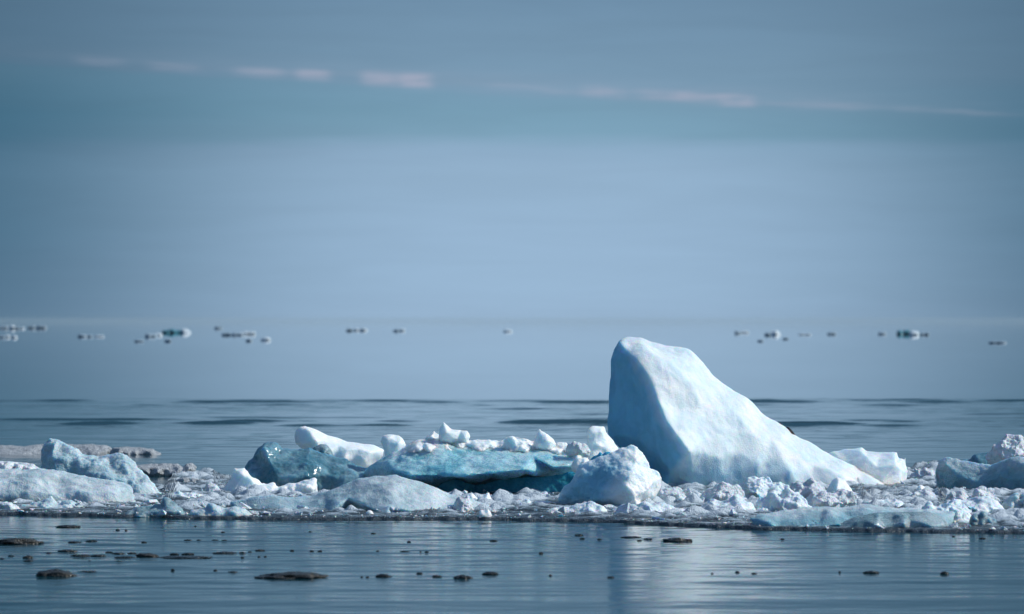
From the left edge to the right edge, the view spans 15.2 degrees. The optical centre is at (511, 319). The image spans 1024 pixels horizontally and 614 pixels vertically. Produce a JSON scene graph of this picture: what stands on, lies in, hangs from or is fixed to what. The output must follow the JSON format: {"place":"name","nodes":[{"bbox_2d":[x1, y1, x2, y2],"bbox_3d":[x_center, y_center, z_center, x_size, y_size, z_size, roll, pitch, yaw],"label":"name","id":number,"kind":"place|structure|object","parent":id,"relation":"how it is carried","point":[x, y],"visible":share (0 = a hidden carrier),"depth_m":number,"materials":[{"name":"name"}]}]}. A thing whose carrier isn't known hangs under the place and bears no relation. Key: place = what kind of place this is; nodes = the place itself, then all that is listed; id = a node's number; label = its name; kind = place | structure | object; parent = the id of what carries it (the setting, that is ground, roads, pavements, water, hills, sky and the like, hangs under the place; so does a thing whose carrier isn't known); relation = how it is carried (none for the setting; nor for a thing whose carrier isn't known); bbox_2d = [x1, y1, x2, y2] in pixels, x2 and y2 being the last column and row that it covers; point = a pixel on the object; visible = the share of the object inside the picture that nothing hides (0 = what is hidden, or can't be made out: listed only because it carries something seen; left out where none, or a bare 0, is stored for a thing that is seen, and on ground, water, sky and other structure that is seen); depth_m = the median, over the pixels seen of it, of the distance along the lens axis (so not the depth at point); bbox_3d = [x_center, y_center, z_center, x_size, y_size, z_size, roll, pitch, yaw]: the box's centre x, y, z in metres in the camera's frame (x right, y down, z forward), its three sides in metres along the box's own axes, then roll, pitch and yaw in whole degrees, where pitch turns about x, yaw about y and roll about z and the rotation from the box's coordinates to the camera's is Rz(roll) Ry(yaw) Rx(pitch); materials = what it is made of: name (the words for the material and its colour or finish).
{"place":"outdoors","nodes":[
{"label":"outdoors","id":0,"kind":"place"},
{"bbox_2d":[0,321,1023,613],"bbox_3d":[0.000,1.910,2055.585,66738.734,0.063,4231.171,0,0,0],"label":"water","id":1,"kind":"structure","parent":0,"point":[204,395],"depth_m":64.92,"materials":[{"name":"teal liquid"}]},
{"bbox_2d":[0,501,19,509],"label":"ice lump","id":2,"kind":"object","parent":1,"relation":"on","point":[5,505],"visible":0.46,"depth_m":38.38,"materials":[{"name":"white ice"}]},
{"bbox_2d":[0,538,43,543],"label":"floating ice","id":3,"kind":"structure","parent":1,"relation":"on","point":[18,541],"depth_m":33.00,"materials":[{"name":"grey ice"}]},
{"bbox_2d":[28,325,46,327],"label":"distant floe","id":4,"kind":"object","parent":1,"relation":"on","point":[37,326],"visible":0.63,"depth_m":815.23,"materials":[{"name":"white ice"}]},
{"bbox_2d":[20,498,82,508],"bbox_3d":[-4.655,1.938,38.847,0.758,0.256,0.769,0,0,0],"label":"slush mound","id":5,"kind":"object","parent":1,"relation":"on","point":[46,503],"visible":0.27,"depth_m":38.78,"materials":[{"name":"white ice"}]},
{"bbox_2d":[0,443,111,454],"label":"dirty ice floe","id":6,"kind":"object","parent":1,"relation":"on","point":[37,448],"visible":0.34,"depth_m":55.20,"materials":[{"name":"grey ice"}]},
{"bbox_2d":[36,569,76,576],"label":"floating ice","id":7,"kind":"structure","parent":1,"relation":"on","point":[55,573],"depth_m":28.80,"materials":[{"name":"grey ice"}]},
{"bbox_2d":[0,468,133,503],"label":"ice slab","id":8,"kind":"structure","parent":1,"relation":"on","point":[35,485],"depth_m":39.90,"materials":[{"name":"white ice"}]},
{"bbox_2d":[58,549,76,551],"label":"floating ice","id":9,"kind":"structure","parent":1,"relation":"on","point":[66,550],"depth_m":31.89,"materials":[{"name":"grey ice"}]},
{"bbox_2d":[55,525,80,527],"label":"floating ice","id":10,"kind":"structure","parent":1,"relation":"on","point":[67,526],"depth_m":35.63,"materials":[{"name":"grey ice"}]},
{"bbox_2d":[71,554,90,556],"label":"floating ice","id":11,"kind":"structure","parent":1,"relation":"on","point":[81,555],"depth_m":31.25,"materials":[{"name":"grey ice"}]},
{"bbox_2d":[78,334,92,336],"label":"distant floe","id":12,"kind":"object","parent":1,"relation":"on","point":[84,335],"visible":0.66,"depth_m":419.31,"materials":[{"name":"white ice"}]},
{"bbox_2d":[41,438,160,493],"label":"peaked ice slab","id":13,"kind":"structure","parent":1,"relation":"on","point":[56,454],"depth_m":41.80,"materials":[{"name":"white ice"}]},
{"bbox_2d":[114,556,135,557],"bbox_3d":[-3.135,1.930,31.086,0.174,0.024,0.152,0,0,0],"label":"floating crumb","id":14,"kind":"object","parent":1,"relation":"on","point":[124,557],"visible":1,"depth_m":31.06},
{"bbox_2d":[109,446,160,454],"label":"dirty ice floe","id":15,"kind":"object","parent":1,"relation":"on","point":[127,450],"visible":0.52,"depth_m":54.74,"materials":[{"name":"white ice"}]},
{"bbox_2d":[136,553,158,556],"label":"floating ice","id":16,"kind":"structure","parent":1,"relation":"on","point":[146,555],"depth_m":31.22,"materials":[{"name":"grey ice"}]},
{"bbox_2d":[145,333,157,336],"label":"distant floe","id":17,"kind":"object","parent":1,"relation":"on","point":[150,335],"visible":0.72,"depth_m":422.06,"materials":[{"name":"white ice"}]},
{"bbox_2d":[125,497,185,517],"bbox_3d":[-3.482,1.892,37.536,0.650,0.308,0.446,0,0,0],"label":"ice chunk","id":18,"kind":"object","parent":1,"relation":"on","point":[169,506],"visible":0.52,"depth_m":37.42,"materials":[{"name":"blue ice"}]},
{"bbox_2d":[137,463,196,475],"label":"dirty ice floe","id":19,"kind":"object","parent":1,"relation":"on","point":[162,469],"visible":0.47,"depth_m":47.30,"materials":[{"name":"white ice"}]},
{"bbox_2d":[162,329,181,332],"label":"distant floe","id":20,"kind":"object","parent":1,"relation":"on","point":[171,331],"visible":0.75,"depth_m":539.38,"materials":[{"name":"teal ice"}]},
{"bbox_2d":[155,556,210,558],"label":"floating ice","id":21,"kind":"structure","parent":1,"relation":"on","point":[186,557],"depth_m":31.07,"materials":[{"name":"grey ice"}]},
{"bbox_2d":[181,329,190,332],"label":"distant floe","id":22,"kind":"object","parent":1,"relation":"on","point":[184,331],"visible":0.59,"depth_m":539.39,"materials":[{"name":"white ice"}]},
{"bbox_2d":[172,491,205,497],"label":"slush mound","id":23,"kind":"object","parent":1,"relation":"on","point":[187,494],"visible":0.19,"depth_m":40.85,"materials":[{"name":"white ice"}]},
{"bbox_2d":[175,477,204,481],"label":"ice lump","id":24,"kind":"object","parent":1,"relation":"on","point":[185,479],"visible":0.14,"depth_m":44.80,"materials":[{"name":"grey ice"}]},
{"bbox_2d":[204,482,219,491],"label":"ice lump","id":25,"kind":"object","parent":1,"relation":"on","point":[210,486],"visible":0.34,"depth_m":42.17,"materials":[{"name":"white ice"}]},
{"bbox_2d":[189,503,252,515],"bbox_3d":[-2.825,1.911,37.392,0.644,0.250,0.430,0,0,0],"label":"grey ice lump","id":26,"kind":"object","parent":1,"relation":"on","point":[211,509],"visible":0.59,"depth_m":37.25,"materials":[{"name":"white ice"}]},
{"bbox_2d":[213,551,236,553],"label":"floating ice","id":27,"kind":"structure","parent":1,"relation":"on","point":[223,552],"depth_m":31.64,"materials":[{"name":"grey ice"}]},
{"bbox_2d":[221,332,244,334],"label":"distant floe","id":28,"kind":"object","parent":1,"relation":"on","point":[235,333],"visible":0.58,"depth_m":462.19,"materials":[{"name":"white ice"}]},
{"bbox_2d":[240,331,254,333],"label":"distant floe","id":29,"kind":"object","parent":1,"relation":"on","point":[248,332],"visible":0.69,"depth_m":491.28,"materials":[{"name":"white ice"}]},
{"bbox_2d":[223,468,317,492],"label":"white ice lump","id":30,"kind":"object","parent":1,"relation":"on","point":[242,477],"visible":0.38,"depth_m":41.81,"materials":[{"name":"white ice"}]},
{"bbox_2d":[254,571,328,578],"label":"floating ice","id":31,"kind":"structure","parent":1,"relation":"on","point":[296,575],"depth_m":28.59,"materials":[{"name":"grey ice"}]},
{"bbox_2d":[245,442,366,490],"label":"glassy ice ridge","id":32,"kind":"structure","parent":1,"relation":"on","point":[277,464],"depth_m":42.55,"materials":[{"name":"teal ice"}]},
{"bbox_2d":[313,444,332,455],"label":"clear ice dome","id":33,"kind":"structure","parent":32,"relation":"on","point":[323,448],"depth_m":42.98,"materials":[{"name":"ice"}]},
{"bbox_2d":[230,475,489,512],"bbox_3d":[-1.478,1.887,38.369,2.731,0.657,1.346,0,0,0],"label":"ice mound","id":34,"kind":"object","parent":1,"relation":"on","point":[386,493],"visible":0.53,"depth_m":38.31,"materials":[{"name":"white ice"}]},
{"bbox_2d":[353,328,367,330],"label":"distant floe","id":35,"kind":"object","parent":1,"relation":"on","point":[361,329],"visible":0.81,"depth_m":650.92,"materials":[{"name":"white ice"}]},
{"bbox_2d":[375,574,391,576],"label":"floating ice","id":36,"kind":"structure","parent":1,"relation":"on","point":[382,575],"depth_m":28.74,"materials":[{"name":"grey ice"}]},
{"bbox_2d":[453,575,471,578],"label":"floating ice","id":37,"kind":"structure","parent":1,"relation":"on","point":[462,577],"depth_m":28.52,"materials":[{"name":"grey ice"}]},
{"bbox_2d":[453,495,473,511],"bbox_3d":[-0.500,1.898,38.176,0.260,0.301,0.320,0,0,-39],"label":"ice lump","id":38,"kind":"object","parent":1,"relation":"on","point":[461,502],"visible":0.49,"depth_m":38.07,"materials":[{"name":"white ice"}]},
{"bbox_2d":[363,438,587,492],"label":"teal ice slab","id":39,"kind":"structure","parent":1,"relation":"on","point":[478,466],"depth_m":41.92,"materials":[{"name":"teal ice"}]},
{"bbox_2d":[381,434,405,455],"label":"white ice ball","id":40,"kind":"object","parent":39,"relation":"on","point":[390,443],"visible":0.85,"depth_m":42.66,"materials":[{"name":"white ice"}]},
{"bbox_2d":[408,442,435,451],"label":"snow heap","id":41,"kind":"object","parent":39,"relation":"on","point":[421,446],"visible":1,"depth_m":42.18,"materials":[{"name":"white snow"}]},
{"bbox_2d":[425,431,438,439],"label":"white ice shard","id":42,"kind":"object","parent":39,"relation":"on","point":[433,435],"visible":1,"depth_m":42.47,"materials":[{"name":"white ice"}]},
{"bbox_2d":[439,422,469,443],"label":"white ice shard","id":43,"kind":"object","parent":39,"relation":"on","point":[448,434],"visible":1,"depth_m":42.33,"materials":[{"name":"white ice"}]},
{"bbox_2d":[502,436,531,451],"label":"ice cluster","id":44,"kind":"object","parent":39,"relation":"on","point":[513,444],"visible":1,"depth_m":42.18,"materials":[{"name":"white ice"}]},
{"bbox_2d":[533,429,555,449],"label":"white ice shard","id":45,"kind":"object","parent":39,"relation":"on","point":[543,440],"visible":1,"depth_m":42.23,"materials":[{"name":"white ice"}]},
{"bbox_2d":[566,441,590,456],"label":"ice cluster","id":46,"kind":"object","parent":39,"relation":"on","point":[574,448],"visible":1,"depth_m":42.05,"materials":[{"name":"white ice"}]},
{"bbox_2d":[571,457,589,472],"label":"ice cluster","id":47,"kind":"object","parent":39,"relation":"on","point":[577,461],"visible":0.47,"depth_m":41.63,"materials":[{"name":"white ice"}]},
{"bbox_2d":[478,509,491,516],"bbox_3d":[-0.261,1.936,37.027,0.147,0.221,0.194,0,0,-32],"label":"ice lump","id":48,"kind":"object","parent":1,"relation":"on","point":[484,513],"visible":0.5,"depth_m":36.99,"materials":[{"name":"white ice"}]},
{"bbox_2d":[477,493,492,500],"bbox_3d":[-0.273,1.911,39.291,0.204,0.273,0.288,0,0,-27],"label":"ice lump","id":49,"kind":"object","parent":1,"relation":"on","point":[486,495],"visible":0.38,"depth_m":39.28,"materials":[{"name":"white ice"}]},
{"bbox_2d":[482,571,497,574],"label":"floating ice","id":50,"kind":"structure","parent":1,"relation":"on","point":[490,573],"depth_m":29.02,"materials":[{"name":"grey ice"}]},
{"bbox_2d":[0,460,1023,533],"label":"slush","id":51,"kind":"object","parent":1,"relation":"on","point":[1009,519],"visible":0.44,"depth_m":38.03,"materials":[{"name":"white ice"}]},
{"bbox_2d":[0,461,38,469],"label":"ice floe","id":52,"kind":"object","parent":51,"relation":"on","point":[11,465],"visible":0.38,"depth_m":43.35,"materials":[{"name":"white ice"}]},
{"bbox_2d":[294,426,383,467],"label":"white ice log","id":53,"kind":"object","parent":51,"relation":"on","point":[363,455],"visible":0.57,"depth_m":43.60,"materials":[{"name":"white ice"}]},
{"bbox_2d":[590,452,610,459],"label":"dark ice wedge","id":54,"kind":"object","parent":51,"relation":"on","point":[598,455],"visible":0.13,"depth_m":41.67,"materials":[{"name":"blue ice"}]},
{"bbox_2d":[587,426,617,459],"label":"white ice block","id":55,"kind":"structure","parent":51,"relation":"on","point":[599,439],"depth_m":42.58,"materials":[{"name":"white ice"}]},
{"bbox_2d":[986,434,1023,464],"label":"crystal cluster","id":56,"kind":"object","parent":51,"relation":"on","point":[1007,446],"visible":0.45,"depth_m":46.35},
{"bbox_2d":[13,463,1023,530],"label":"ice crystals","id":57,"kind":"object","parent":1,"relation":"on","point":[563,509],"visible":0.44,"depth_m":37.47,"materials":[{"name":"white ice"}]},
{"bbox_2d":[48,481,989,524],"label":"ice shards","id":58,"kind":"object","parent":1,"relation":"on","point":[624,508],"visible":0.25,"depth_m":37.65,"materials":[{"name":"white ice"}]},
{"bbox_2d":[518,499,554,503],"bbox_3d":[0.206,1.953,39.375,0.571,0.226,0.669,0,0,-20],"label":"slush mound","id":59,"kind":"object","parent":1,"relation":"on","point":[529,501],"visible":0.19,"depth_m":39.34,"materials":[{"name":"white ice"}]},
{"bbox_2d":[546,501,606,512],"bbox_3d":[0.677,1.940,37.964,0.703,0.299,0.692,0,0,18],"label":"slush mound","id":60,"kind":"object","parent":1,"relation":"on","point":[591,506],"visible":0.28,"depth_m":37.80,"materials":[{"name":"white ice"}]},
{"bbox_2d":[558,445,660,504],"bbox_3d":[1.026,1.710,39.429,0.986,0.850,0.898,0,0,23],"label":"rugged ice chunk","id":61,"kind":"object","parent":1,"relation":"on","point":[623,475],"visible":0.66,"depth_m":39.17,"materials":[{"name":"white ice"}]},
{"bbox_2d":[621,536,640,537],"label":"floating ice","id":62,"kind":"structure","parent":1,"relation":"on","point":[630,537],"depth_m":33.86,"materials":[{"name":"grey ice"}]},
{"bbox_2d":[629,501,684,511],"bbox_3d":[1.375,1.931,37.923,0.597,0.270,0.656,0,0,-34],"label":"slush mound","id":63,"kind":"object","parent":1,"relation":"on","point":[658,506],"visible":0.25,"depth_m":37.80,"materials":[{"name":"white ice"}]},
{"bbox_2d":[657,487,692,501],"bbox_3d":[1.682,1.907,39.697,0.536,0.355,0.440,0,0,0],"label":"ice rubble","id":64,"kind":"object","parent":1,"relation":"on","point":[679,493],"visible":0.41,"depth_m":39.60,"materials":[{"name":"white ice"}]},
{"bbox_2d":[662,538,691,541],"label":"floating ice","id":65,"kind":"structure","parent":1,"relation":"on","point":[677,540],"depth_m":33.30,"materials":[{"name":"grey ice"}]},
{"bbox_2d":[695,481,746,501],"bbox_3d":[2.127,1.883,39.577,0.702,0.434,0.568,0,0,0],"label":"ice rubble","id":66,"kind":"object","parent":1,"relation":"on","point":[721,491],"visible":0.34,"depth_m":39.46,"materials":[{"name":"white ice"}]},
{"bbox_2d":[700,494,755,509],"bbox_3d":[2.117,1.908,37.916,0.621,0.365,0.842,0,0,0],"label":"slush mound","id":67,"kind":"object","parent":1,"relation":"on","point":[735,500],"visible":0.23,"depth_m":37.80,"materials":[{"name":"white ice"}]},
{"bbox_2d":[607,337,883,485],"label":"iceberg","id":68,"kind":"object","parent":1,"relation":"on","point":[677,416],"visible":0.64,"depth_m":43.78,"materials":[{"name":"white ice"}]},
{"bbox_2d":[739,476,789,498],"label":"ice rubble","id":69,"kind":"object","parent":1,"relation":"on","point":[760,487],"visible":0.45,"depth_m":40.36,"materials":[{"name":"white ice"}]},
{"bbox_2d":[771,330,780,334],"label":"distant floe","id":70,"kind":"object","parent":1,"relation":"on","point":[775,332],"visible":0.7,"depth_m":477.36,"materials":[{"name":"white ice"}]},
{"bbox_2d":[755,487,811,511],"bbox_3d":[2.706,1.864,38.040,0.624,0.407,0.463,0,0,-22],"label":"ice rubble","id":71,"kind":"object","parent":1,"relation":"on","point":[787,498],"visible":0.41,"depth_m":37.95,"materials":[{"name":"white ice"}]},
{"bbox_2d":[789,477,825,498],"bbox_3d":[3.074,1.851,39.603,0.632,0.444,0.561,0,0,0],"label":"ice rubble","id":72,"kind":"object","parent":1,"relation":"on","point":[804,489],"visible":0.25,"depth_m":39.52,"materials":[{"name":"white ice"}]},
{"bbox_2d":[806,489,856,506],"bbox_3d":[3.155,1.889,38.412,0.609,0.389,0.543,0,0,0],"label":"ice rubble","id":73,"kind":"object","parent":1,"relation":"on","point":[843,497],"visible":0.45,"depth_m":38.29,"materials":[{"name":"white ice"}]},
{"bbox_2d":[826,477,857,497],"bbox_3d":[3.381,1.827,39.325,0.549,0.418,0.505,0,0,0],"label":"ice fang","id":74,"kind":"object","parent":1,"relation":"on","point":[837,483],"visible":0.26,"depth_m":39.23,"materials":[{"name":"white ice"}]},
{"bbox_2d":[750,504,954,526],"bbox_3d":[3.167,1.892,35.755,1.907,0.336,1.036,0,0,0],"label":"front ice floe","id":75,"kind":"object","parent":1,"relation":"on","point":[823,516],"visible":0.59,"depth_m":35.59,"materials":[{"name":"white ice"}]},
{"bbox_2d":[829,447,907,483],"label":"ice block","id":76,"kind":"structure","parent":1,"relation":"on","point":[886,467],"depth_m":44.33,"materials":[{"name":"white ice"}]},
{"bbox_2d":[862,499,910,506],"bbox_3d":[3.798,1.942,38.872,0.647,0.248,0.635,0,0,-31],"label":"slush mound","id":77,"kind":"object","parent":1,"relation":"on","point":[898,503],"visible":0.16,"depth_m":38.79,"materials":[{"name":"white ice"}]},
{"bbox_2d":[838,511,948,527],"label":"grey ice dome","id":78,"kind":"structure","parent":1,"relation":"on","point":[925,519],"depth_m":35.19,"materials":[{"name":"ice"}]},
{"bbox_2d":[897,330,909,333],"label":"distant floe","id":79,"kind":"object","parent":1,"relation":"on","point":[903,332],"visible":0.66,"depth_m":495.08,"materials":[{"name":"ice"}]},
{"bbox_2d":[909,331,918,334],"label":"distant floe","id":80,"kind":"object","parent":1,"relation":"on","point":[913,332],"visible":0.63,"depth_m":469.33,"materials":[{"name":"white ice"}]},
{"bbox_2d":[917,485,924,490],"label":"ice lump","id":81,"kind":"object","parent":1,"relation":"on","point":[920,487],"visible":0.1,"depth_m":41.72,"materials":[{"name":"white ice"}]},
{"bbox_2d":[908,488,935,497],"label":"ice lump","id":82,"kind":"object","parent":1,"relation":"on","point":[923,492],"visible":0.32,"depth_m":40.46,"materials":[{"name":"white ice"}]},
{"bbox_2d":[910,467,934,476],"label":"ice lump","id":83,"kind":"object","parent":1,"relation":"on","point":[925,471],"visible":0.24,"depth_m":46.23,"materials":[{"name":"white ice"}]},
{"bbox_2d":[921,498,970,522],"bbox_3d":[4.057,1.872,36.037,0.571,0.388,0.579,0,0,0],"label":"ice rubble","id":84,"kind":"object","parent":1,"relation":"on","point":[961,511],"visible":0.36,"depth_m":35.93,"materials":[{"name":"white ice"}]},
{"bbox_2d":[946,490,968,499],"bbox_3d":[4.622,1.918,39.803,0.325,0.295,0.276,0,0,-44],"label":"ice lump","id":85,"kind":"object","parent":1,"relation":"on","point":[961,494],"visible":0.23,"depth_m":39.73,"materials":[{"name":"white ice"}]},
{"bbox_2d":[963,452,987,463],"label":"dark ice hump","id":86,"kind":"object","parent":1,"relation":"on","point":[979,458],"visible":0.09,"depth_m":50.14,"materials":[{"name":"blue ice"}]},
{"bbox_2d":[935,456,1023,489],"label":"ice chunk","id":87,"kind":"object","parent":1,"relation":"on","point":[951,473],"visible":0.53,"depth_m":42.72,"materials":[{"name":"blue ice"}]},
{"bbox_2d":[956,496,1003,511],"bbox_3d":[4.565,1.910,37.937,0.717,0.338,0.778,0,0,0],"label":"slush mound","id":88,"kind":"object","parent":1,"relation":"on","point":[983,503],"visible":0.31,"depth_m":37.72,"materials":[{"name":"white ice"}]},
{"bbox_2d":[968,511,996,524],"bbox_3d":[4.365,1.914,35.591,0.298,0.272,0.281,0,0,0],"label":"ice lump","id":89,"kind":"object","parent":1,"relation":"on","point":[982,518],"visible":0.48,"depth_m":35.52,"materials":[{"name":"ice"}]},
{"bbox_2d":[967,486,999,501],"bbox_3d":[4.723,1.863,38.551,0.412,0.386,0.481,0,0,0],"label":"ice lump","id":90,"kind":"object","parent":1,"relation":"on","point":[981,491],"visible":0.12,"depth_m":38.49,"materials":[{"name":"white ice"}]},
{"bbox_2d":[989,341,1006,342],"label":"distant floe","id":91,"kind":"object","parent":1,"relation":"on","point":[997,342],"visible":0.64,"depth_m":309.48,"materials":[{"name":"white ice"}]},
{"bbox_2d":[1002,493,1023,508],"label":"ice lump","id":92,"kind":"object","parent":1,"relation":"on","point":[1015,500],"visible":0.42,"depth_m":38.57,"materials":[{"name":"white ice"}]},
{"bbox_2d":[0,0,1023,320],"label":"sky","id":93,"kind":"structure","parent":0,"point":[161,160],"materials":[{"name":"blue"}]}
]}

